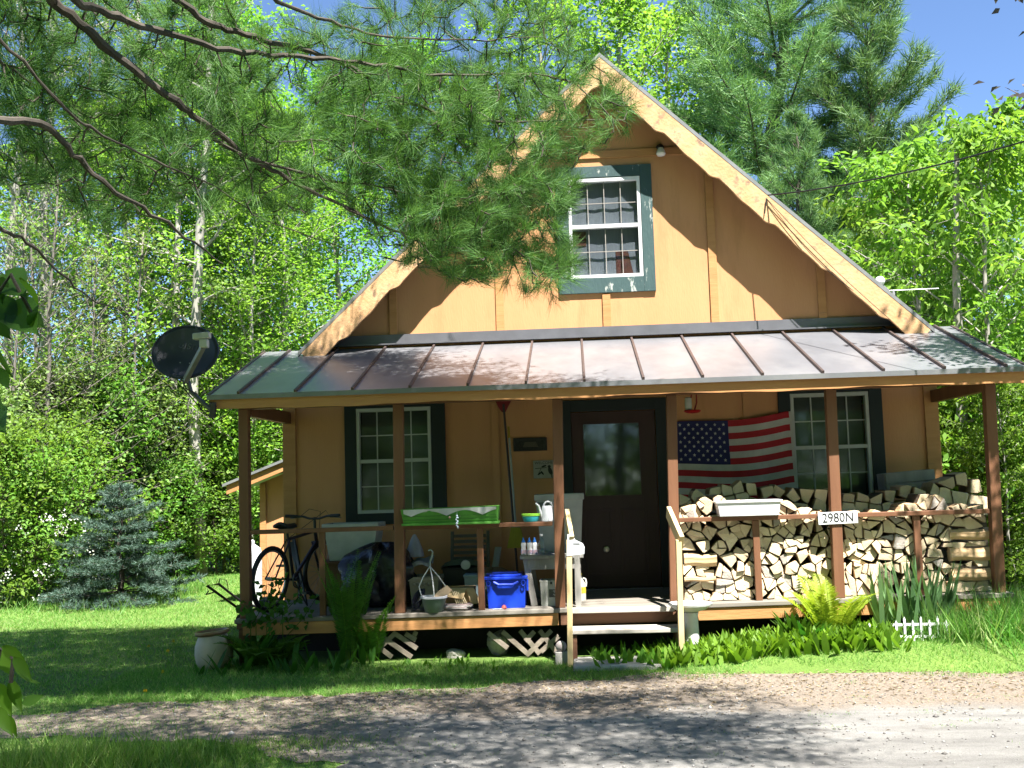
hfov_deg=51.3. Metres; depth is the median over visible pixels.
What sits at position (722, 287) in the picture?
cabin
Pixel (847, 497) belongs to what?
firewood log
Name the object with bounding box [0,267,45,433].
sapling
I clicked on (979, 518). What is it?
firewood log
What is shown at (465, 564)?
white disc
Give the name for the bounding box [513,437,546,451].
plaque
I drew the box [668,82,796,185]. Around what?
broadleaf tree
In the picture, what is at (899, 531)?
firewood log
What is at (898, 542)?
firewood log
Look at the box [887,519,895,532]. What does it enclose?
firewood log
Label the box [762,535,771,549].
firewood log
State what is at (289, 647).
ostrich fern
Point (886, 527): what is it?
firewood log
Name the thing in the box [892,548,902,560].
firewood log
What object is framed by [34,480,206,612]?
blue spruce
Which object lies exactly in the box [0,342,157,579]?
bush
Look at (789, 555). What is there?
firewood log
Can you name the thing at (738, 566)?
firewood log
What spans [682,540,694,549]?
firewood log
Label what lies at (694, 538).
firewood log
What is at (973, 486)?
firewood log
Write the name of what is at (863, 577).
firewood log
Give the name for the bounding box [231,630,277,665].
hosta
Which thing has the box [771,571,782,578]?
firewood log
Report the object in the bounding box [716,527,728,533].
firewood log
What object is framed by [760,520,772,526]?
firewood log
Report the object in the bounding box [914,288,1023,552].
bush
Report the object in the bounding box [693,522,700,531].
firewood log
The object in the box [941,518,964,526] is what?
firewood log
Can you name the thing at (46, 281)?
broadleaf tree
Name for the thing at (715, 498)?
firewood log
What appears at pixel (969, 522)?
firewood log
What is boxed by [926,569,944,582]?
firewood log
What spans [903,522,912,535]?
firewood log
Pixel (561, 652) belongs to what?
finial
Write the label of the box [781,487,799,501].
firewood log
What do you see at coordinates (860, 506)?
firewood log
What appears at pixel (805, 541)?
firewood log
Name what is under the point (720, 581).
firewood log
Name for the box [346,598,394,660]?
ostrich fern
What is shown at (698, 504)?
firewood log
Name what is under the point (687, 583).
firewood log
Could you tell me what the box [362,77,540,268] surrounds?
broadleaf tree
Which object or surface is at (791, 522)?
firewood log
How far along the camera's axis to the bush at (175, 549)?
20.88 m
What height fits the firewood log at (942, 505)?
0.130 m
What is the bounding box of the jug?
[581,573,586,600]
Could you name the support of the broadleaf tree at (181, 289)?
on the lawn at (486, 655)
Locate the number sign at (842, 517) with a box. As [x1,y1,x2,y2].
[818,511,857,524]
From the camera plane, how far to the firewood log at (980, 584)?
10.14 m
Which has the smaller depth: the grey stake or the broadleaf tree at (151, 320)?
the grey stake
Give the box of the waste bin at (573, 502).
[534,493,583,551]
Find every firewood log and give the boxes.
[679,494,690,504]
[679,504,691,512]
[679,508,691,527]
[679,523,687,532]
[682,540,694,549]
[682,561,691,574]
[683,552,716,566]
[683,576,698,586]
[683,587,692,600]
[684,528,703,536]
[684,533,704,540]
[684,567,695,576]
[684,576,715,581]
[684,582,701,593]
[686,509,694,516]
[688,488,706,500]
[689,504,700,516]
[690,522,697,528]
[690,590,703,600]
[692,540,705,552]
[692,566,704,576]
[693,501,704,507]
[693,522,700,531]
[695,496,710,503]
[698,501,712,514]
[698,576,713,589]
[699,525,711,539]
[700,539,709,552]
[701,589,709,600]
[703,524,716,536]
[703,567,713,576]
[704,513,725,528]
[705,486,721,494]
[708,590,722,600]
[709,495,722,508]
[710,539,717,548]
[710,548,726,554]
[712,561,722,577]
[713,538,726,547]
[714,577,733,584]
[714,584,724,592]
[715,532,729,540]
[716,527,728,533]
[717,484,732,495]
[717,550,736,567]
[720,532,737,550]
[721,571,731,578]
[721,592,737,599]
[722,495,734,499]
[725,583,734,592]
[726,524,740,531]
[726,565,734,572]
[728,521,739,525]
[728,546,747,555]
[729,480,743,493]
[729,531,744,538]
[729,590,737,597]
[731,570,743,579]
[732,492,748,499]
[732,559,743,571]
[732,576,744,587]
[733,553,747,561]
[735,588,753,597]
[735,589,752,599]
[736,537,749,548]
[738,523,750,536]
[738,545,750,552]
[740,520,751,523]
[741,559,753,567]
[742,483,756,494]
[743,575,753,588]
[744,566,753,576]
[745,550,753,560]
[747,523,752,537]
[747,537,752,547]
[749,585,755,595]
[751,537,763,547]
[752,576,764,588]
[756,485,772,498]
[759,526,769,535]
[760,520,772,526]
[760,548,765,559]
[761,556,770,563]
[761,564,773,578]
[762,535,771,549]
[762,577,773,590]
[763,526,775,535]
[764,551,778,563]
[764,560,782,573]
[764,588,774,598]
[766,542,780,555]
[766,579,775,590]
[767,524,780,532]
[769,484,784,497]
[769,534,782,544]
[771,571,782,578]
[772,519,779,526]
[773,552,786,564]
[774,576,783,583]
[774,587,781,598]
[775,581,790,591]
[776,527,788,536]
[777,540,789,548]
[778,589,798,597]
[779,505,785,514]
[779,513,785,526]
[780,500,797,510]
[780,532,792,537]
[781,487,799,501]
[781,551,794,562]
[781,564,795,574]
[781,573,791,586]
[782,537,795,545]
[782,545,796,552]
[783,522,795,534]
[785,559,798,572]
[786,508,792,514]
[786,511,795,526]
[787,574,798,588]
[790,578,805,591]
[792,502,807,506]
[792,534,803,542]
[792,554,807,563]
[793,539,807,548]
[793,584,809,592]
[794,488,813,502]
[795,511,802,526]
[795,524,806,533]
[795,548,808,554]
[796,506,811,519]
[796,566,807,577]
[798,560,814,571]
[800,529,809,536]
[801,521,813,534]
[802,519,813,522]
[803,537,808,545]
[803,575,818,585]
[804,545,816,554]
[805,532,819,546]
[805,553,822,563]
[807,498,825,511]
[807,570,814,577]
[811,489,827,502]
[812,521,822,531]
[812,530,827,537]
[812,561,821,574]
[815,546,825,557]
[816,567,829,575]
[817,575,831,586]
[818,544,830,557]
[819,537,828,546]
[820,557,830,568]
[822,528,829,537]
[825,499,828,511]
[841,493,854,501]
[841,502,855,510]
[842,523,854,528]
[842,526,853,537]
[843,538,851,546]
[844,559,851,573]
[844,570,856,595]
[845,543,856,555]
[845,554,866,563]
[845,559,860,565]
[845,584,851,595]
[847,501,867,511]
[849,492,868,501]
[849,523,862,537]
[849,535,855,542]
[850,565,862,578]
[852,517,862,526]
[852,550,863,557]
[854,578,862,591]
[855,537,873,549]
[855,538,863,549]
[856,549,876,560]
[856,573,870,590]
[856,583,869,594]
[857,554,871,561]
[859,563,867,573]
[862,509,885,520]
[862,521,869,529]
[862,529,873,539]
[863,492,882,503]
[863,520,879,528]
[864,529,877,537]
[864,561,874,575]
[865,561,878,583]
[866,559,888,571]
[868,503,881,510]
[869,583,878,595]
[870,539,880,553]
[871,523,882,537]
[873,519,892,532]
[874,537,884,545]
[875,490,895,502]
[875,549,892,559]
[877,571,893,585]
[878,560,892,570]
[879,533,893,540]
[880,502,893,509]
[881,546,892,554]
[883,539,890,546]
[885,516,903,523]
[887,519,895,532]
[887,533,905,548]
[888,506,904,517]
[888,560,899,572]
[889,554,908,562]
[890,485,911,498]
[890,504,907,510]
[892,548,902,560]
[892,568,911,580]
[893,521,906,529]
[893,578,905,592]
[894,502,916,516]
[894,527,906,536]
[898,516,911,523]
[898,562,909,573]
[901,541,913,554]
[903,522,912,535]
[904,534,912,546]
[905,494,928,504]
[906,549,925,558]
[910,487,925,493]
[910,507,924,522]
[917,501,926,509]
[920,482,938,494]
[920,519,928,527]
[921,527,927,533]
[921,535,938,543]
[921,539,925,550]
[923,523,937,535]
[923,556,939,562]
[923,569,927,578]
[924,495,932,508]
[924,548,939,557]
[925,543,935,548]
[925,562,932,569]
[926,515,933,522]
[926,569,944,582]
[927,477,954,488]
[927,498,946,509]
[927,527,947,540]
[928,496,938,508]
[929,494,942,501]
[930,559,942,567]
[932,515,940,522]
[933,549,942,557]
[933,567,950,574]
[935,523,944,535]
[937,526,950,541]
[937,541,953,546]
[937,580,946,591]
[938,506,954,524]
[939,487,952,502]
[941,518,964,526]
[941,562,950,567]
[943,472,966,485]
[943,540,965,550]
[943,560,962,567]
[944,577,963,585]
[946,503,959,509]
[947,546,989,561]
[948,568,990,580]
[949,503,968,508]
[949,527,988,540]
[950,582,964,591]
[951,491,968,503]
[952,516,982,528]
[953,514,968,517]
[953,561,971,566]
[954,540,984,545]
[957,539,985,544]
[958,479,981,492]
[964,581,975,590]
[965,503,983,514]
[967,494,987,514]
[972,514,985,522]
[972,560,987,566]
[972,580,987,590]
[974,586,988,590]
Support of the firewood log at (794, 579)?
on the firewood log at (788, 594)
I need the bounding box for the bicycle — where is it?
[252,509,340,611]
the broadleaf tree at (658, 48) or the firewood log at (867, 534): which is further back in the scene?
the broadleaf tree at (658, 48)
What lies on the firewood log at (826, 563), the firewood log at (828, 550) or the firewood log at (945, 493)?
the firewood log at (828, 550)
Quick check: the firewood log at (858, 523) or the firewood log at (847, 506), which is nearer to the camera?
the firewood log at (858, 523)
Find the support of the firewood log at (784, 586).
on the firewood log at (788, 594)
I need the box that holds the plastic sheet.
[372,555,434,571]
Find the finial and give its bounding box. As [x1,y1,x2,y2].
[555,641,566,664]
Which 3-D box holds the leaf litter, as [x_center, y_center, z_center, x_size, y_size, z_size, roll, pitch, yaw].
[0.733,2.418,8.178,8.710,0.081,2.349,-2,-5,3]
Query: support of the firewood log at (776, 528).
on the firewood log at (776, 538)
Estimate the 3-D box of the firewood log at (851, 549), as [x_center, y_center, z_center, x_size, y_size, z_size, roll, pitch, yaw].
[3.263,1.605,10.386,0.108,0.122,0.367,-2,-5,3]
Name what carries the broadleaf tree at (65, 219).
on the lawn at (486, 655)
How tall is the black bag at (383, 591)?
0.657 m
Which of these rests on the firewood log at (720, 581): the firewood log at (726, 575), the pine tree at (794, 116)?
the firewood log at (726, 575)
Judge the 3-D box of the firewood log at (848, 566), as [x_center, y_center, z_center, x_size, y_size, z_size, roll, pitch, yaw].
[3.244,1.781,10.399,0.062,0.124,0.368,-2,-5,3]
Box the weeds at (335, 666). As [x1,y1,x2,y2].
[194,640,381,675]
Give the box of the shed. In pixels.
[222,459,283,599]
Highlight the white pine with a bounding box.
[0,0,650,316]
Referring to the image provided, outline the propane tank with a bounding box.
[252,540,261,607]
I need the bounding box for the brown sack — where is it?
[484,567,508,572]
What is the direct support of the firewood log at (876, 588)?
on the cabin
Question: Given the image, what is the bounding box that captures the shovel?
[496,401,517,571]
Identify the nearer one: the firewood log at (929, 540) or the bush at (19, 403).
the firewood log at (929, 540)
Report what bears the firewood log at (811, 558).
on the firewood log at (818, 567)
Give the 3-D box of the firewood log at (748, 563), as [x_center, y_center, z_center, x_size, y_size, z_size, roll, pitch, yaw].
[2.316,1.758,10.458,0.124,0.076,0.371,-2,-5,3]
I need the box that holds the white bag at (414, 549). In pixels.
[407,534,423,556]
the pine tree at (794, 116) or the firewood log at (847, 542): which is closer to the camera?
the firewood log at (847, 542)
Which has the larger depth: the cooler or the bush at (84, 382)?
the bush at (84, 382)
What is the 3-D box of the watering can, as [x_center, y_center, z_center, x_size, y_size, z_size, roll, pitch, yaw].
[0.316,1.234,10.367,0.179,0.199,0.090,-2,-5,3]
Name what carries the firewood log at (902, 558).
on the firewood log at (896, 566)
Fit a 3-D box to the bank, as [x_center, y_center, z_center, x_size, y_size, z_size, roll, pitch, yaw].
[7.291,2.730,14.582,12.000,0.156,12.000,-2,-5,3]
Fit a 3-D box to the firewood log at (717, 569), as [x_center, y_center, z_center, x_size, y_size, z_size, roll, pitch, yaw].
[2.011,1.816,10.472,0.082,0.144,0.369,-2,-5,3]
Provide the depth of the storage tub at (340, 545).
11.24 m
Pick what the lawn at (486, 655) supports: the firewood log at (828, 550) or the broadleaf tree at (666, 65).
the broadleaf tree at (666, 65)
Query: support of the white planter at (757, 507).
on the cabin
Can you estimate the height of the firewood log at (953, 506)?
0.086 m
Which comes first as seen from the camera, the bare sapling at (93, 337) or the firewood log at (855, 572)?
the firewood log at (855, 572)
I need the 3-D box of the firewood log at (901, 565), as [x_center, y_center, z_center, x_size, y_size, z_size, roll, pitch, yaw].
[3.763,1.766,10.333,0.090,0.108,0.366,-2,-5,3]
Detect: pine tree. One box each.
[664,0,992,319]
[760,101,853,243]
[794,0,1018,332]
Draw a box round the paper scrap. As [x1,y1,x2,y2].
[433,586,451,596]
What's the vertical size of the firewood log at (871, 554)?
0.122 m
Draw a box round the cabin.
[206,53,1023,665]
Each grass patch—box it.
[44,735,354,767]
[61,729,468,757]
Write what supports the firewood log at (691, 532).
on the firewood log at (694, 538)
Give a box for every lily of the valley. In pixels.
[587,641,669,668]
[643,616,915,668]
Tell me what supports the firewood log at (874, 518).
on the firewood log at (871, 524)
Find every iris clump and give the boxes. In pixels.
[864,561,922,635]
[885,555,960,634]
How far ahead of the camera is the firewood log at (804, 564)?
10.23 m
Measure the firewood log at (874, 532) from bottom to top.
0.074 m
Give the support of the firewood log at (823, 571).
on the firewood log at (829, 579)
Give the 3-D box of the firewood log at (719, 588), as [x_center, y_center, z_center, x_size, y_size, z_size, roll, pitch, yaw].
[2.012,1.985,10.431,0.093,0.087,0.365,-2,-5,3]
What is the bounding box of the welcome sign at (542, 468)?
[533,460,552,478]
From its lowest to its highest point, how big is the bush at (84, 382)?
4.547 m
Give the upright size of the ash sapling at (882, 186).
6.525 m
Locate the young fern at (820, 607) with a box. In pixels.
[777,571,879,628]
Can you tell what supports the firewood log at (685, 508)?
on the firewood log at (683, 514)
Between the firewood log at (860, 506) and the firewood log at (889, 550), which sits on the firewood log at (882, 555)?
the firewood log at (889, 550)
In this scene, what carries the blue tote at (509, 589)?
on the cabin
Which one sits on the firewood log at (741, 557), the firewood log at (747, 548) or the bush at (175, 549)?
the firewood log at (747, 548)
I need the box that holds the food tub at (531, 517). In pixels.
[521,513,539,521]
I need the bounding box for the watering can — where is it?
[535,501,553,520]
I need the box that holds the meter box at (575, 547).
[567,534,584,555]
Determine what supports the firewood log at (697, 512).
on the firewood log at (693, 525)
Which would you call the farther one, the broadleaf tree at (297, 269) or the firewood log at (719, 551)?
the broadleaf tree at (297, 269)
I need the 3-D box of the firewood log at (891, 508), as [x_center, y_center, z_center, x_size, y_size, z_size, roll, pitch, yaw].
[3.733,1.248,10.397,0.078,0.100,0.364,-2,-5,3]
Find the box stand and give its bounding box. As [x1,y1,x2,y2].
[318,559,341,605]
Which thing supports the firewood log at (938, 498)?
on the firewood log at (942, 505)
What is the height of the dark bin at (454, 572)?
0.436 m
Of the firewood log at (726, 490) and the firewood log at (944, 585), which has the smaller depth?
the firewood log at (944, 585)
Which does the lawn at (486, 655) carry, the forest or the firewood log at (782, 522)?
the forest
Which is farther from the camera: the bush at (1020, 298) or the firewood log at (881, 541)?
the bush at (1020, 298)
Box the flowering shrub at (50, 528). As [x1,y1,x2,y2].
[0,423,118,602]
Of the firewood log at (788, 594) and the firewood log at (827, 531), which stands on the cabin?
the firewood log at (788, 594)
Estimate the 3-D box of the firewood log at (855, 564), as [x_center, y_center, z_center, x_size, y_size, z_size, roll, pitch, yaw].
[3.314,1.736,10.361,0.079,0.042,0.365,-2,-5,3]
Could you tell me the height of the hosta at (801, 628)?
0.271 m
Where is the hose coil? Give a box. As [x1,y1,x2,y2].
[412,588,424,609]
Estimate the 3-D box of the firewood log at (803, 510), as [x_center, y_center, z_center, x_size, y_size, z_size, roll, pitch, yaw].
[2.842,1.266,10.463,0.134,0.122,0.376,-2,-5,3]
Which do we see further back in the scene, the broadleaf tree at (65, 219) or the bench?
the broadleaf tree at (65, 219)
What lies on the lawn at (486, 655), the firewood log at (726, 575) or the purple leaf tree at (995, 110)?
the purple leaf tree at (995, 110)
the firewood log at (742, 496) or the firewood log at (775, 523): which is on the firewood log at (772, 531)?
the firewood log at (775, 523)
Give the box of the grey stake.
[574,555,580,607]
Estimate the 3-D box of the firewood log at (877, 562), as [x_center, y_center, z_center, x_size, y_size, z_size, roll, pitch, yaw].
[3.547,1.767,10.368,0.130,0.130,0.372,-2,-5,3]
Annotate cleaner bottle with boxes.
[521,538,526,554]
[527,538,531,554]
[532,537,537,554]
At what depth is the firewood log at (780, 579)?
10.25 m
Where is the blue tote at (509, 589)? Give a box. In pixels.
[484,571,528,608]
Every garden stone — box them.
[446,648,465,657]
[487,629,509,654]
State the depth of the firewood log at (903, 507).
10.28 m
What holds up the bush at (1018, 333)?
on the lawn at (486, 655)
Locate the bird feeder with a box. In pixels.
[683,394,700,412]
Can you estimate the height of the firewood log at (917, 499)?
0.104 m
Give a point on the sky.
(977, 43)
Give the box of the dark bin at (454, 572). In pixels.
[440,559,477,586]
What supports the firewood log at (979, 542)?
on the firewood log at (968, 544)
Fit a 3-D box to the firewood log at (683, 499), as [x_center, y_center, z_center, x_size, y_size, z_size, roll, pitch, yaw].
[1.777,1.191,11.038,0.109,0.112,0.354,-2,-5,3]
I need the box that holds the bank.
[648,546,1023,673]
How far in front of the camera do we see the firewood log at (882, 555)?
10.21 m
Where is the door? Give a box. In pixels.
[571,410,661,587]
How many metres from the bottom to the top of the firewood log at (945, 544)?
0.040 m
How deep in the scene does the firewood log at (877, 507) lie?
10.75 m
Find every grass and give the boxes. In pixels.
[0,573,239,627]
[0,717,273,767]
[892,579,1023,659]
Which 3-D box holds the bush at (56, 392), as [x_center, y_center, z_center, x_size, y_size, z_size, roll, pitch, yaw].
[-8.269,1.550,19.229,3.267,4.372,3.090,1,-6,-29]
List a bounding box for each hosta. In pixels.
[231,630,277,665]
[772,610,823,633]
[796,618,830,634]
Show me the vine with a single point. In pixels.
(251, 616)
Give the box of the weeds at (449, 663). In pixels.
[391,654,504,671]
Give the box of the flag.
[677,411,797,498]
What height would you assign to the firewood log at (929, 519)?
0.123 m
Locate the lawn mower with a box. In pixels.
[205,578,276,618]
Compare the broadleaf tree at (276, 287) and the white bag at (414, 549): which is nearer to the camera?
the white bag at (414, 549)
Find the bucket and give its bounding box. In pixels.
[540,578,554,605]
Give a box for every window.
[344,403,446,523]
[556,164,655,294]
[777,388,885,503]
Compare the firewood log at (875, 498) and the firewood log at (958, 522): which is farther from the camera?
the firewood log at (875, 498)
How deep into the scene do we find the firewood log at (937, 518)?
10.17 m
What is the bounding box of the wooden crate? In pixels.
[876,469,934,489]
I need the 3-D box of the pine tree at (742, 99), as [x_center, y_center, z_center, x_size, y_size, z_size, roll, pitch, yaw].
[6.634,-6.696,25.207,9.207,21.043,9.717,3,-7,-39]
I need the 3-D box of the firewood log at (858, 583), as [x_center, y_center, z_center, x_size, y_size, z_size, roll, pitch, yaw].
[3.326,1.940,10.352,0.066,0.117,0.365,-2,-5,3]
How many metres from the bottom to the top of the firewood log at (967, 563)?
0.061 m
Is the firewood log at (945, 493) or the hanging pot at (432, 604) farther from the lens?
the firewood log at (945, 493)
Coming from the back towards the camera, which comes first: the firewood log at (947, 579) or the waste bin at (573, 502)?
the waste bin at (573, 502)
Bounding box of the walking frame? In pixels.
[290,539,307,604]
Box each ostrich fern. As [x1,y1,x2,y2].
[214,634,304,667]
[244,634,309,665]
[314,548,379,661]
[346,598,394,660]
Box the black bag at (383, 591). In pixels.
[338,542,416,606]
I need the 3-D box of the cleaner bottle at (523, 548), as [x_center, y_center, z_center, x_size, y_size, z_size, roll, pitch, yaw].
[0.115,1.614,10.608,0.057,0.169,0.046,-2,-5,3]
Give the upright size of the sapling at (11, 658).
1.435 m
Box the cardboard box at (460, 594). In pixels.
[446,585,477,603]
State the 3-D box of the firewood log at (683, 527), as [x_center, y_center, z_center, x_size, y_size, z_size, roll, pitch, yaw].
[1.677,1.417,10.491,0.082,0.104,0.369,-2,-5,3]
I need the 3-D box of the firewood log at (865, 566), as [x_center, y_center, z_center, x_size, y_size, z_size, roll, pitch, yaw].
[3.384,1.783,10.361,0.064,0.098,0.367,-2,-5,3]
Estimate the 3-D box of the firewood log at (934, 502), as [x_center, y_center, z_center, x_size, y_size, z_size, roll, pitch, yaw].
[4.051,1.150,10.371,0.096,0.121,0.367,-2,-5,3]
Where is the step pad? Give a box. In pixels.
[573,656,661,670]
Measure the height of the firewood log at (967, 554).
0.145 m
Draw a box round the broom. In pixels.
[507,426,522,547]
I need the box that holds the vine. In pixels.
[236,572,319,664]
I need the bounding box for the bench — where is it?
[520,550,583,605]
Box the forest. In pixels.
[75,228,1019,536]
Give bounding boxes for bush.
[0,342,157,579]
[0,347,125,584]
[0,370,78,585]
[0,412,101,606]
[8,407,169,593]
[9,342,186,582]
[20,323,210,573]
[21,357,227,576]
[59,389,237,571]
[110,375,233,573]
[125,448,232,576]
[148,439,266,573]
[169,408,282,569]
[214,416,282,545]
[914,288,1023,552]
[937,386,1021,578]
[941,315,1023,585]
[943,324,1023,552]
[943,418,1023,593]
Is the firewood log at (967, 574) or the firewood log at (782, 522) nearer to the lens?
the firewood log at (967, 574)
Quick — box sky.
[0,0,1023,482]
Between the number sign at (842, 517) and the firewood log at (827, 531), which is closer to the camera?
the number sign at (842, 517)
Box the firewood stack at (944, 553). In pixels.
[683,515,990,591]
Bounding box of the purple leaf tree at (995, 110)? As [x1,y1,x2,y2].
[973,0,1023,129]
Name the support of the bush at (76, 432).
on the lawn at (486, 655)
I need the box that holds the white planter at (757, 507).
[713,499,782,516]
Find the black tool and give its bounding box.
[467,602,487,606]
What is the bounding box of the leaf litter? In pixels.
[27,668,1023,737]
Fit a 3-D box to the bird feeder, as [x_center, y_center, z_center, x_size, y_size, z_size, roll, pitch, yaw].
[1.929,-0.033,11.494,0.190,0.700,0.187,-2,-5,3]
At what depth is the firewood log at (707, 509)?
10.34 m
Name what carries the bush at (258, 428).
on the lawn at (486, 655)
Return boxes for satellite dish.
[151,325,228,420]
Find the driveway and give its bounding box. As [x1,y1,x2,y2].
[0,671,1023,767]
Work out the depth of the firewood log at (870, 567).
10.18 m
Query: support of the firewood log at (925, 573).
on the firewood log
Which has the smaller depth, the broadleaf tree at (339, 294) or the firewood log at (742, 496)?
the firewood log at (742, 496)
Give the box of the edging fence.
[893,616,948,640]
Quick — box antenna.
[876,276,938,294]
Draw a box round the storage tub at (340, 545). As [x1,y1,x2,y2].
[322,521,385,560]
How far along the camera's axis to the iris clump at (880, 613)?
9.80 m
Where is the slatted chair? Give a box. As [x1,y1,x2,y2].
[451,530,489,567]
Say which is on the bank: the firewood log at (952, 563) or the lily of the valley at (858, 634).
the lily of the valley at (858, 634)
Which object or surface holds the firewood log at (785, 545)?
on the firewood log at (791, 549)
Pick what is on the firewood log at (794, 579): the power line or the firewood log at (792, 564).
the firewood log at (792, 564)
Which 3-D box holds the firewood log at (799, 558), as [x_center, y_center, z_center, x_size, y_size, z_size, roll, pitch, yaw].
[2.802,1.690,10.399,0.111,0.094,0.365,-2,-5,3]
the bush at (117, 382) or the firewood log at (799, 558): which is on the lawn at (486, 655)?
the bush at (117, 382)
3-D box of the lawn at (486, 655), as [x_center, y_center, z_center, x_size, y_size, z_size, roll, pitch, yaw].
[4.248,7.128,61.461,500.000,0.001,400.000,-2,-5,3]
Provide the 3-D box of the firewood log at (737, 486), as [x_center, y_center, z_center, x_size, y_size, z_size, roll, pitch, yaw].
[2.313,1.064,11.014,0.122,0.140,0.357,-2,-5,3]
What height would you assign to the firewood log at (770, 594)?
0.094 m
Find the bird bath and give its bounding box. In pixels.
[668,600,711,644]
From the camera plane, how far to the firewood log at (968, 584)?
10.14 m
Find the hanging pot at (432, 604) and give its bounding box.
[419,549,447,612]
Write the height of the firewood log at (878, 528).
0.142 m
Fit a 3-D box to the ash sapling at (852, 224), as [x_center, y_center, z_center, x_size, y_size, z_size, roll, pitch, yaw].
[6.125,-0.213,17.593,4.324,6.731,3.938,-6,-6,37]
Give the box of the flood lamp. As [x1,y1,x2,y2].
[656,144,665,156]
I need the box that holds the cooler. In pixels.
[463,573,490,601]
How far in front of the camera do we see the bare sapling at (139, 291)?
20.74 m
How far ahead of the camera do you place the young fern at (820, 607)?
9.67 m
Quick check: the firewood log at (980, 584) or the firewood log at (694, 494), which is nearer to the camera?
the firewood log at (980, 584)
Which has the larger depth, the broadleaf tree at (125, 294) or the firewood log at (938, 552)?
the broadleaf tree at (125, 294)
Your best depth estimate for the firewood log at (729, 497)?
10.85 m
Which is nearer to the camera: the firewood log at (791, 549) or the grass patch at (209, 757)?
the grass patch at (209, 757)
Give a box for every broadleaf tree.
[0,0,106,581]
[0,0,153,572]
[0,81,170,368]
[0,136,114,449]
[8,0,171,480]
[14,80,244,488]
[18,38,315,572]
[49,0,249,551]
[88,0,298,575]
[94,0,376,558]
[109,146,309,564]
[128,97,381,523]
[146,178,342,543]
[148,97,388,526]
[181,77,356,538]
[214,134,392,436]
[240,59,404,343]
[290,23,478,303]
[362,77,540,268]
[426,0,648,160]
[509,0,766,137]
[598,0,794,207]
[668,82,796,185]
[937,188,1023,545]
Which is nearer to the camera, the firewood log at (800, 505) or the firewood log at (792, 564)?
the firewood log at (792, 564)
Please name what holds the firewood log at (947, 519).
on the firewood log at (946, 538)
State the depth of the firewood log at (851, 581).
10.18 m
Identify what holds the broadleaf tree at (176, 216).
on the lawn at (486, 655)
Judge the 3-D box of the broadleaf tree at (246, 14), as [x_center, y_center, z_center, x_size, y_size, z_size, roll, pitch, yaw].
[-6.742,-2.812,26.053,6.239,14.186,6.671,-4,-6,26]
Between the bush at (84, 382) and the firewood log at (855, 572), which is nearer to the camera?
the firewood log at (855, 572)
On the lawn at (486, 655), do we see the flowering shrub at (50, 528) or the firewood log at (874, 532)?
the flowering shrub at (50, 528)
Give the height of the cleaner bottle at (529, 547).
0.169 m
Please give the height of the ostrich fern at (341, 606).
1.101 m
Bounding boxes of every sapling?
[0,134,158,553]
[0,199,122,586]
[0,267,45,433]
[0,645,43,736]
[1,155,163,587]
[18,218,228,578]
[23,240,169,570]
[151,278,282,572]
[809,159,1006,464]
[819,124,1023,509]
[833,109,1023,522]
[894,92,1023,486]
[939,383,1023,598]
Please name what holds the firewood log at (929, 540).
on the firewood log at (931, 546)
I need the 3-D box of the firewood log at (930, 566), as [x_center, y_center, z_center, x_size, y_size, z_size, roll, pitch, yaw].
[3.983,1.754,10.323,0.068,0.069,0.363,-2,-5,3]
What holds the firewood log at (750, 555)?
on the firewood log at (748, 563)
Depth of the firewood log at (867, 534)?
10.21 m
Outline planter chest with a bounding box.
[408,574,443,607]
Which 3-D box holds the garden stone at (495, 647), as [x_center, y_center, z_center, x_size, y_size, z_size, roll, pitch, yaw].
[-0.133,2.570,10.485,0.233,0.302,0.209,-2,-5,3]
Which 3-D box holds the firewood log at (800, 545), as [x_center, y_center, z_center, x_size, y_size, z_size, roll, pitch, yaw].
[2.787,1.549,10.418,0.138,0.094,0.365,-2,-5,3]
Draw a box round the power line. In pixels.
[768,141,1023,195]
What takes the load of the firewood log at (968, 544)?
on the firewood log at (967, 554)
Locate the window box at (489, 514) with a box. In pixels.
[401,505,500,525]
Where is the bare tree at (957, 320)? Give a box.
[952,150,1010,471]
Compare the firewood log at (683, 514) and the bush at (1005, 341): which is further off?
the bush at (1005, 341)
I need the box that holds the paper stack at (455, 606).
[444,602,473,609]
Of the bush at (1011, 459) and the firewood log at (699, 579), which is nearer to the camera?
the firewood log at (699, 579)
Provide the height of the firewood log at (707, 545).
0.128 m
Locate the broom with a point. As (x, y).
(515, 538)
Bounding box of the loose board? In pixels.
[492,547,500,566]
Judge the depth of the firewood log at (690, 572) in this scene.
10.30 m
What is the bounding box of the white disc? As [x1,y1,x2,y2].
[461,560,469,569]
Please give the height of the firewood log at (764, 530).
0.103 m
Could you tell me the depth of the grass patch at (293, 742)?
7.06 m
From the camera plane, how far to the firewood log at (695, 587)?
10.30 m
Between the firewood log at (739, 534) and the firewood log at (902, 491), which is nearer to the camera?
the firewood log at (739, 534)
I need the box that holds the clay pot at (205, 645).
[194,628,232,669]
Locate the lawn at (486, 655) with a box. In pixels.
[0,509,1008,767]

